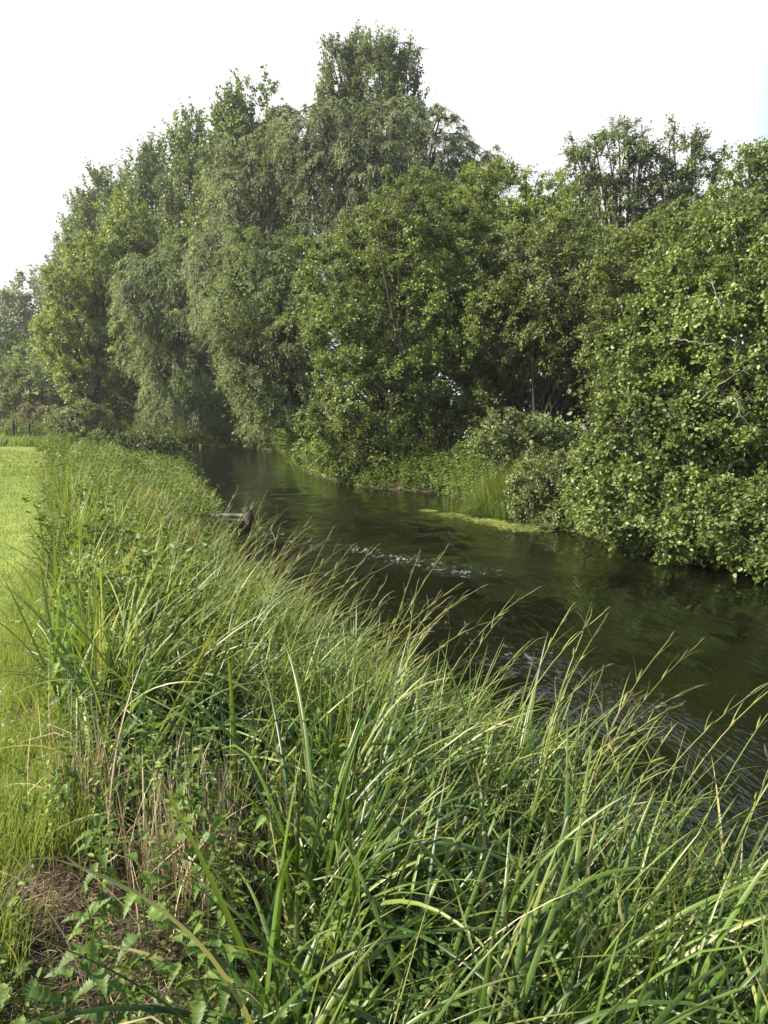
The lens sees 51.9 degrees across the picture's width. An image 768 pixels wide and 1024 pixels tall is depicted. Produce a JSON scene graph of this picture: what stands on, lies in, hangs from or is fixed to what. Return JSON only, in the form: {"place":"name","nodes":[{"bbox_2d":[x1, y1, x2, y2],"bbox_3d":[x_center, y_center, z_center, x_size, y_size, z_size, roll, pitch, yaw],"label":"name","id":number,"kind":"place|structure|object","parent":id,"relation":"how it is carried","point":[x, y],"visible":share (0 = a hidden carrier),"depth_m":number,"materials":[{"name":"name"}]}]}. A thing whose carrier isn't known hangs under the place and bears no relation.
{"place":"outdoors","nodes":[
{"label":"outdoors","id":0,"kind":"place"},
{"bbox_2d":[0,449,54,857],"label":"lawn grass","id":1,"kind":"structure","parent":0,"point":[14,473],"depth_m":13.14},
{"bbox_2d":[0,471,128,1023],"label":"fresh grass","id":2,"kind":"structure","parent":0,"point":[19,832],"depth_m":3.02,"materials":[{"name":"plant"}]},
{"bbox_2d":[0,413,767,1023],"bbox_3d":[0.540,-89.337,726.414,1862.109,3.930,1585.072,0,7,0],"label":"ground","id":3,"kind":"structure","parent":0,"point":[182,919],"depth_m":2.70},
{"bbox_2d":[0,319,54,390],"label":"pale tree","id":4,"kind":"object","parent":3,"relation":"on","point":[6,345],"visible":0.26,"depth_m":89.86,"materials":[{"name":"green plant"}]},
{"bbox_2d":[0,263,61,389],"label":"pale tree","id":5,"kind":"object","parent":3,"relation":"on","point":[18,305],"visible":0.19,"depth_m":106.47,"materials":[{"name":"green plant"}]},
{"bbox_2d":[0,401,62,432],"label":"bramble bush","id":6,"kind":"object","parent":3,"relation":"on","point":[27,409],"visible":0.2,"depth_m":64.73,"materials":[{"name":"green plant"}]},
{"bbox_2d":[0,960,63,1023],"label":"nettle plant","id":7,"kind":"object","parent":3,"relation":"on","point":[33,990],"visible":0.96,"depth_m":1.69,"materials":[{"name":"green plant"}]},
{"bbox_2d":[38,739,80,836],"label":"nettle plant","id":8,"kind":"object","parent":3,"relation":"on","point":[67,770],"visible":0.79,"depth_m":2.96,"materials":[{"name":"green plant"}]},
{"bbox_2d":[0,341,121,421],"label":"willow bush","id":9,"kind":"object","parent":3,"relation":"on","point":[30,376],"visible":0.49,"depth_m":68.64,"materials":[{"name":"green plant"}]},
{"bbox_2d":[32,199,89,367],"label":"poplar tree","id":10,"kind":"object","parent":3,"relation":"on","point":[56,261],"visible":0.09,"depth_m":99.51,"materials":[{"name":"green plant"}]},
{"bbox_2d":[45,640,77,734],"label":"nettle plant","id":11,"kind":"object","parent":3,"relation":"on","point":[57,697],"visible":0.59,"depth_m":3.64,"materials":[{"name":"green plant"}]},
{"bbox_2d":[53,690,87,793],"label":"nettle plant","id":12,"kind":"object","parent":3,"relation":"on","point":[64,728],"visible":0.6,"depth_m":3.21,"materials":[{"name":"green plant"}]},
{"bbox_2d":[36,908,111,1023],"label":"nettle plant","id":13,"kind":"object","parent":3,"relation":"on","point":[72,992],"visible":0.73,"depth_m":2.00,"materials":[{"name":"green plant"}]},
{"bbox_2d":[39,578,109,671],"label":"iris clump","id":14,"kind":"object","parent":3,"relation":"on","point":[65,625],"visible":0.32,"depth_m":4.69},
{"bbox_2d":[39,396,116,438],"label":"hawthorn bush","id":15,"kind":"object","parent":3,"relation":"on","point":[75,414],"visible":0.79,"depth_m":56.89,"materials":[{"name":"green plant"}]},
{"bbox_2d":[52,428,103,447],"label":"sallow bush","id":16,"kind":"object","parent":3,"relation":"on","point":[88,435],"visible":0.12,"depth_m":29.70,"materials":[{"name":"green plant"}]},
{"bbox_2d":[41,627,115,753],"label":"nettle plant","id":17,"kind":"object","parent":3,"relation":"on","point":[55,666],"visible":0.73,"depth_m":3.50,"materials":[{"name":"green plant"}]},
{"bbox_2d":[0,672,171,844],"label":"dead stalk clump","id":18,"kind":"object","parent":3,"relation":"on","point":[78,764],"visible":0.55,"depth_m":3.10,"materials":[{"name":"plant"}]},
{"bbox_2d":[56,157,118,387],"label":"poplar tree","id":19,"kind":"object","parent":3,"relation":"on","point":[85,215],"visible":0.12,"depth_m":82.61,"materials":[{"name":"green plant"}]},
{"bbox_2d":[23,188,160,406],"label":"maple tree","id":20,"kind":"object","parent":3,"relation":"on","point":[109,249],"visible":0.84,"depth_m":59.30,"materials":[{"name":"green plant"}]},
{"bbox_2d":[61,882,132,1023],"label":"nettle plant","id":21,"kind":"object","parent":3,"relation":"on","point":[91,948],"visible":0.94,"depth_m":1.84,"materials":[{"name":"green plant"}]},
{"bbox_2d":[71,813,122,944],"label":"nettle plant","id":22,"kind":"object","parent":3,"relation":"on","point":[95,866],"visible":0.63,"depth_m":2.37,"materials":[{"name":"green plant"}]},
{"bbox_2d":[70,788,128,970],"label":"nettle plant","id":23,"kind":"object","parent":3,"relation":"on","point":[101,856],"visible":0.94,"depth_m":2.27,"materials":[{"name":"green plant"}]},
{"bbox_2d":[86,429,139,452],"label":"sallow bush","id":24,"kind":"object","parent":3,"relation":"on","point":[121,439],"visible":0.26,"depth_m":30.60,"materials":[{"name":"green plant"}]},
{"bbox_2d":[91,158,139,384],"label":"poplar tree","id":25,"kind":"object","parent":3,"relation":"on","point":[107,209],"visible":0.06,"depth_m":79.62,"materials":[{"name":"green plant"}]},
{"bbox_2d":[0,426,259,447],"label":"meadow grass","id":26,"kind":"structure","parent":3,"relation":"on","point":[22,441],"depth_m":39.58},
{"bbox_2d":[0,692,269,1023],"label":"dry cuttings","id":27,"kind":"object","parent":3,"relation":"on","point":[43,893],"visible":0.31,"depth_m":2.56,"materials":[{"name":"plant"}]},
{"bbox_2d":[112,667,158,836],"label":"nettle plant","id":28,"kind":"object","parent":3,"relation":"on","point":[130,724],"visible":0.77,"depth_m":3.02,"materials":[{"name":"green plant"}]},
{"bbox_2d":[112,429,166,458],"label":"sallow bush","id":29,"kind":"object","parent":3,"relation":"on","point":[134,439],"visible":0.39,"depth_m":31.64,"materials":[{"name":"green plant"}]},
{"bbox_2d":[112,126,174,426],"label":"poplar tree","id":30,"kind":"object","parent":3,"relation":"on","point":[140,191],"visible":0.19,"depth_m":71.49,"materials":[{"name":"green plant"}]},
{"bbox_2d":[119,696,168,829],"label":"nettle plant","id":31,"kind":"object","parent":3,"relation":"on","point":[141,750],"visible":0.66,"depth_m":3.07,"materials":[{"name":"green plant"}]},
{"bbox_2d":[113,828,183,1023],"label":"nettle plant","id":32,"kind":"object","parent":3,"relation":"on","point":[130,898],"visible":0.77,"depth_m":2.09,"materials":[{"name":"green plant"}]},
{"bbox_2d":[124,709,172,851],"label":"nettle plant","id":33,"kind":"object","parent":3,"relation":"on","point":[147,780],"visible":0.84,"depth_m":2.90,"materials":[{"name":"green plant"}]},
{"bbox_2d":[124,418,176,451],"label":"sallow bush","id":34,"kind":"object","parent":3,"relation":"on","point":[158,431],"visible":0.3,"depth_m":37.52,"materials":[{"name":"green plant"}]},
{"bbox_2d":[19,721,285,942],"bbox_3d":[-0.770,1.050,2.832,0.822,0.611,0.806,3,8,20],"label":"dead stalk clump","id":35,"kind":"object","parent":3,"relation":"on","point":[172,832],"visible":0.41,"depth_m":2.78,"materials":[{"name":"plant"}]},
{"bbox_2d":[0,432,319,660],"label":"bank grass","id":36,"kind":"structure","parent":3,"relation":"on","point":[170,524],"depth_m":10.23,"materials":[{"name":"plant"}]},
{"bbox_2d":[86,320,235,428],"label":"shaded tree","id":37,"kind":"object","parent":3,"relation":"on","point":[127,403],"visible":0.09,"depth_m":65.66,"materials":[{"name":"green plant"}]},
{"bbox_2d":[105,242,225,439],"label":"weeping willow","id":38,"kind":"object","parent":3,"relation":"on","point":[156,317],"visible":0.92,"depth_m":52.53,"materials":[{"name":"green plant"}]},
{"bbox_2d":[140,430,196,461],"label":"sallow bush","id":39,"kind":"object","parent":3,"relation":"on","point":[172,443],"visible":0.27,"depth_m":32.67,"materials":[{"name":"green plant"}]},
{"bbox_2d":[158,920,200,1023],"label":"nettle plant","id":40,"kind":"object","parent":3,"relation":"on","point":[176,967],"visible":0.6,"depth_m":1.94,"materials":[{"name":"green plant"}]},
{"bbox_2d":[148,96,214,379],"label":"poplar tree","id":41,"kind":"object","parent":3,"relation":"on","point":[182,169],"visible":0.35,"depth_m":65.07,"materials":[{"name":"green plant"}]},
{"bbox_2d":[155,682,210,816],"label":"nettle plant","id":42,"kind":"object","parent":3,"relation":"on","point":[185,736],"visible":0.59,"depth_m":3.02,"materials":[{"name":"green plant"}]},
{"bbox_2d":[168,746,224,928],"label":"nettle plant","id":43,"kind":"object","parent":3,"relation":"on","point":[188,820],"visible":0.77,"depth_m":2.58,"materials":[{"name":"green plant"}]},
{"bbox_2d":[161,762,232,883],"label":"nettle plant","id":44,"kind":"object","parent":3,"relation":"on","point":[177,800],"visible":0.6,"depth_m":2.69,"materials":[{"name":"green plant"}]},
{"bbox_2d":[177,712,220,863],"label":"nettle plant","id":45,"kind":"object","parent":3,"relation":"on","point":[207,767],"visible":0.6,"depth_m":2.78,"materials":[{"name":"green plant"}]},
{"bbox_2d":[179,883,227,1020],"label":"nettle plant","id":46,"kind":"object","parent":3,"relation":"on","point":[199,927],"visible":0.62,"depth_m":2.10,"materials":[{"name":"green plant"}]},
{"bbox_2d":[174,954,235,1023],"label":"nettle plant","id":47,"kind":"object","parent":3,"relation":"on","point":[197,1011],"visible":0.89,"depth_m":1.79,"materials":[{"name":"green plant"}]},
{"bbox_2d":[173,757,236,862],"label":"nettle plant","id":48,"kind":"object","parent":3,"relation":"on","point":[211,799],"visible":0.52,"depth_m":2.73,"materials":[{"name":"green plant"}]},
{"bbox_2d":[174,776,245,972],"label":"nettle plant","id":49,"kind":"object","parent":3,"relation":"on","point":[209,856],"visible":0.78,"depth_m":2.41,"materials":[{"name":"green plant"}]},
{"bbox_2d":[0,436,443,830],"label":"reed grass","id":50,"kind":"structure","parent":3,"relation":"on","point":[97,641],"depth_m":4.42,"materials":[{"name":"plant"}]},
{"bbox_2d":[174,67,281,425],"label":"poplar tree","id":51,"kind":"object","parent":3,"relation":"on","point":[223,122],"visible":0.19,"depth_m":58.19,"materials":[{"name":"green plant"}]},
{"bbox_2d":[194,915,264,1023],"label":"nettle plant","id":52,"kind":"object","parent":3,"relation":"on","point":[229,954],"visible":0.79,"depth_m":1.82,"materials":[{"name":"green plant"}]},
{"bbox_2d":[205,506,254,548],"bbox_3d":[-2.654,0.581,13.866,0.925,1.317,0.695,0,7,0],"label":"timber groyne","id":53,"kind":"object","parent":3,"relation":"on","point":[249,516],"visible":0.31,"depth_m":13.66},
{"bbox_2d":[213,754,249,849],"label":"nettle plant","id":54,"kind":"object","parent":3,"relation":"on","point":[234,783],"visible":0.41,"depth_m":3.13,"materials":[{"name":"green plant"}]},
{"bbox_2d":[207,850,256,973],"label":"nettle plant","id":55,"kind":"object","parent":3,"relation":"on","point":[219,912],"visible":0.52,"depth_m":2.42,"materials":[{"name":"green plant"}]},
{"bbox_2d":[193,725,319,910],"bbox_3d":[-0.476,1.125,2.887,0.465,0.617,0.694,-3,8,-23],"label":"dead stalk clump","id":56,"kind":"object","parent":3,"relation":"on","point":[268,847],"visible":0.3,"depth_m":2.88,"materials":[{"name":"plant"}]},
{"bbox_2d":[175,103,340,412],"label":"grey willow","id":57,"kind":"object","parent":3,"relation":"on","point":[252,188],"visible":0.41,"depth_m":46.93,"materials":[{"name":"green plant"}]},
{"bbox_2d":[249,776,287,917],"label":"nettle plant","id":58,"kind":"object","parent":3,"relation":"on","point":[262,818],"visible":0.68,"depth_m":2.58,"materials":[{"name":"green plant"}]},
{"bbox_2d":[195,220,358,448],"bbox_3d":[-4.739,-7.755,36.442,7.421,10.913,6.543,0,7,0],"label":"willow tree","id":59,"kind":"object","parent":3,"relation":"on","point":[289,382],"visible":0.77,"depth_m":35.35,"materials":[{"name":"green plant"}]},
{"bbox_2d":[253,939,306,1023],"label":"nettle plant","id":60,"kind":"object","parent":3,"relation":"on","point":[283,1014],"visible":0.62,"depth_m":1.95,"materials":[{"name":"green plant"}]},
{"bbox_2d":[242,64,319,380],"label":"poplar tree","id":61,"kind":"object","parent":3,"relation":"on","point":[264,89],"visible":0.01,"depth_m":61.33,"materials":[{"name":"green plant"}]},
{"bbox_2d":[267,667,302,791],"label":"nettle plant","id":62,"kind":"object","parent":3,"relation":"on","point":[291,704],"visible":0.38,"depth_m":3.74,"materials":[{"name":"green plant"}]},
{"bbox_2d":[269,764,318,925],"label":"nettle plant","id":63,"kind":"object","parent":3,"relation":"on","point":[308,830],"visible":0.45,"depth_m":2.58,"materials":[{"name":"green plant"}]},
{"bbox_2d":[282,707,329,816],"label":"nettle plant","id":64,"kind":"object","parent":3,"relation":"on","point":[314,751],"visible":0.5,"depth_m":3.18,"materials":[{"name":"green plant"}]},
{"bbox_2d":[296,784,333,881],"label":"nettle plant","id":65,"kind":"object","parent":3,"relation":"on","point":[327,834],"visible":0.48,"depth_m":2.66,"materials":[{"name":"green plant"}]},
{"bbox_2d":[300,734,355,866],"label":"nettle plant","id":66,"kind":"object","parent":3,"relation":"on","point":[335,766],"visible":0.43,"depth_m":3.06,"materials":[{"name":"green plant"}]},
{"bbox_2d":[315,896,371,1023],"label":"nettle plant","id":67,"kind":"object","parent":3,"relation":"on","point":[341,903],"visible":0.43,"depth_m":2.16,"materials":[{"name":"green plant"}]},
{"bbox_2d":[332,989,361,1023],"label":"nettle plant","id":68,"kind":"object","parent":3,"relation":"on","point":[344,1018],"visible":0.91,"depth_m":1.80,"materials":[{"name":"green plant"}]},
{"bbox_2d":[328,913,373,1022],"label":"nettle plant","id":69,"kind":"object","parent":3,"relation":"on","point":[366,986],"visible":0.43,"depth_m":2.08,"materials":[{"name":"green plant"}]},
{"bbox_2d":[300,19,444,385],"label":"poplar tree","id":70,"kind":"object","parent":3,"relation":"on","point":[392,78],"visible":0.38,"depth_m":55.20,"materials":[{"name":"green plant"}]},
{"bbox_2d":[0,429,750,1023],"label":"bank weeds","id":71,"kind":"object","parent":3,"relation":"on","point":[172,465],"visible":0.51,"depth_m":5.07,"materials":[{"name":"green plant"}]},
{"bbox_2d":[0,647,759,1023],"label":"dead blades","id":72,"kind":"object","parent":3,"relation":"on","point":[258,879],"visible":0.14,"depth_m":2.52,"materials":[{"name":"plant"}]},
{"bbox_2d":[0,522,767,1023],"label":"sedge","id":73,"kind":"object","parent":3,"relation":"on","point":[720,946],"visible":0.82,"depth_m":2.81,"materials":[{"name":"plant"}]},
{"bbox_2d":[0,417,767,576],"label":"bank weeds","id":74,"kind":"object","parent":3,"relation":"on","point":[452,478],"visible":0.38,"depth_m":24.37,"materials":[{"name":"green plant"}]},
{"bbox_2d":[1,179,767,484],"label":"undergrowth","id":75,"kind":"object","parent":3,"relation":"on","point":[585,408],"visible":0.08,"depth_m":34.62,"materials":[{"name":"green plant"}]},
{"bbox_2d":[267,93,515,413],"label":"grey willow","id":76,"kind":"object","parent":3,"relation":"on","point":[348,167],"visible":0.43,"depth_m":44.72,"materials":[{"name":"green plant"}]},
{"bbox_2d":[274,163,518,485],"bbox_3d":[0.809,-6.414,26.829,9.015,10.723,5.968,-1,7,-11],"label":"alder tree","id":77,"kind":"object","parent":3,"relation":"on","point":[433,298],"visible":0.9,"depth_m":25.57,"materials":[{"name":"green plant"}]},
{"bbox_2d":[371,803,426,964],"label":"nettle plant","id":78,"kind":"object","parent":3,"relation":"on","point":[384,864],"visible":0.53,"depth_m":2.56,"materials":[{"name":"green plant"}]},
{"bbox_2d":[416,439,487,485],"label":"bank shrub","id":79,"kind":"object","parent":3,"relation":"on","point":[459,449],"visible":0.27,"depth_m":23.94,"materials":[{"name":"green plant"}]},
{"bbox_2d":[444,981,479,1023],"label":"nettle plant","id":80,"kind":"object","parent":3,"relation":"on","point":[455,1003],"visible":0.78,"depth_m":1.97,"materials":[{"name":"green plant"}]},
{"bbox_2d":[421,442,563,518],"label":"reed clump","id":81,"kind":"object","parent":3,"relation":"on","point":[487,501],"visible":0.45,"depth_m":18.50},
{"bbox_2d":[442,155,599,427],"bbox_3d":[5.934,-8.268,32.279,7.358,12.035,5.481,0,7,0],"label":"sallow tree","id":82,"kind":"object","parent":3,"relation":"on","point":[528,209],"visible":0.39,"depth_m":30.80,"materials":[{"name":"green plant"}]},
{"bbox_2d":[462,406,587,473],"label":"elder shrub","id":83,"kind":"object","parent":3,"relation":"on","point":[535,428],"visible":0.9,"depth_m":19.23,"materials":[{"name":"green plant"}]},
{"bbox_2d":[496,601,579,807],"bbox_3d":[0.742,1.129,3.927,0.691,1.288,0.078,-5,9,-37],"label":"sedge flower stem","id":84,"kind":"object","parent":3,"relation":"on","point":[560,625],"visible":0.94,"depth_m":3.94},
{"bbox_2d":[478,606,611,813],"bbox_3d":[0.706,1.092,3.616,0.751,1.288,0.056,-2,7,-16],"label":"sedge flower stem","id":85,"kind":"object","parent":3,"relation":"on","point":[587,626],"visible":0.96,"depth_m":3.60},
{"bbox_2d":[492,612,608,912],"bbox_3d":[0.796,1.123,3.613,0.190,1.226,0.854,6,9,38],"label":"sedge flower stem","id":86,"kind":"object","parent":3,"relation":"on","point":[594,635],"visible":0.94,"depth_m":3.62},
{"bbox_2d":[448,200,658,460],"bbox_3d":[5.554,-5.623,26.128,7.250,8.661,8.155,0,7,0],"label":"alder tree","id":87,"kind":"object","parent":3,"relation":"on","point":[529,345],"visible":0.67,"depth_m":24.66,"materials":[{"name":"green plant"}]},
{"bbox_2d":[525,607,592,834],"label":"sedge flower stem","id":88,"kind":"object","parent":3,"relation":"on","point":[566,678],"visible":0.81,"depth_m":3.85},
{"bbox_2d":[498,434,624,530],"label":"sallow shrub","id":89,"kind":"object","parent":3,"relation":"on","point":[527,487],"visible":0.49,"depth_m":16.59,"materials":[{"name":"green plant"}]},
{"bbox_2d":[539,665,604,871],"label":"sedge flower stem","id":90,"kind":"object","parent":3,"relation":"on","point":[594,691],"visible":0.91,"depth_m":3.57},
{"bbox_2d":[569,676,633,875],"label":"sedge flower stem","id":91,"kind":"object","parent":3,"relation":"on","point":[609,733],"visible":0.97,"depth_m":3.45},
{"bbox_2d":[542,723,670,893],"bbox_3d":[0.916,1.336,3.409,0.732,0.928,0.145,-2,7,-18],"label":"sedge flower stem","id":92,"kind":"object","parent":3,"relation":"on","point":[631,751],"visible":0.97,"depth_m":3.35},
{"bbox_2d":[544,112,682,432],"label":"ash tree","id":93,"kind":"object","parent":3,"relation":"on","point":[618,186],"visible":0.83,"depth_m":41.12,"materials":[{"name":"green plant"}]},
{"bbox_2d":[592,684,638,977],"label":"sedge flower stem","id":94,"kind":"object","parent":3,"relation":"on","point":[610,745],"visible":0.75,"depth_m":3.48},
{"bbox_2d":[563,631,674,849],"bbox_3d":[1.034,1.199,3.676,0.680,1.278,0.183,-3,8,-21],"label":"sedge flower stem","id":95,"kind":"object","parent":3,"relation":"on","point":[640,675],"visible":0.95,"depth_m":3.61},
{"bbox_2d":[551,683,706,841],"bbox_3d":[1.097,1.302,3.689,0.783,1.110,0.070,1,7,9],"label":"sedge flower stem","id":96,"kind":"object","parent":3,"relation":"on","point":[655,708],"visible":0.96,"depth_m":3.63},
{"bbox_2d":[598,721,682,916],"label":"sedge flower stem","id":97,"kind":"object","parent":3,"relation":"on","point":[651,761],"visible":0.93,"depth_m":3.27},
{"bbox_2d":[555,189,767,583],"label":"broadleaf tree","id":98,"kind":"object","parent":3,"relation":"on","point":[737,391],"visible":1,"depth_m":13.22,"materials":[{"name":"green plant"}]},
{"bbox_2d":[570,190,767,434],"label":"alder tree","id":99,"kind":"object","parent":3,"relation":"on","point":[632,247],"visible":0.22,"depth_m":19.17,"materials":[{"name":"green plant"}]},
{"bbox_2d":[622,113,731,245],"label":"ash tree","id":100,"kind":"object","parent":3,"relation":"on","point":[689,174],"visible":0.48,"depth_m":41.24,"materials":[{"name":"green plant"}]},
{"bbox_2d":[609,683,767,861],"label":"sedge flower stem","id":101,"kind":"object","parent":3,"relation":"on","point":[725,712],"visible":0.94,"depth_m":3.75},
{"bbox_2d":[630,691,767,902],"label":"sedge flower stem","id":102,"kind":"object","parent":3,"relation":"on","point":[735,720],"visible":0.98,"depth_m":3.48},
{"bbox_2d":[665,713,767,908],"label":"sedge flower stem","id":103,"kind":"object","parent":3,"relation":"on","point":[758,726],"visible":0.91,"depth_m":3.43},
{"bbox_2d":[687,135,767,343],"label":"ash tree","id":104,"kind":"object","parent":3,"relation":"on","point":[755,160],"visible":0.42,"depth_m":25.44,"materials":[{"name":"green plant"}]},
{"bbox_2d":[0,0,767,412],"label":"sky","id":105,"kind":"structure","parent":0,"point":[80,79],"materials":[{"name":"white"}]},
{"bbox_2d":[168,446,767,999],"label":"river water","id":106,"kind":"structure","parent":0,"point":[656,606],"depth_m":9.23,"materials":[{"name":"liquid"}]},
{"bbox_2d":[421,509,551,532],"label":"water weed","id":107,"kind":"object","parent":106,"relation":"on","point":[455,516],"visible":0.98,"depth_m":16.91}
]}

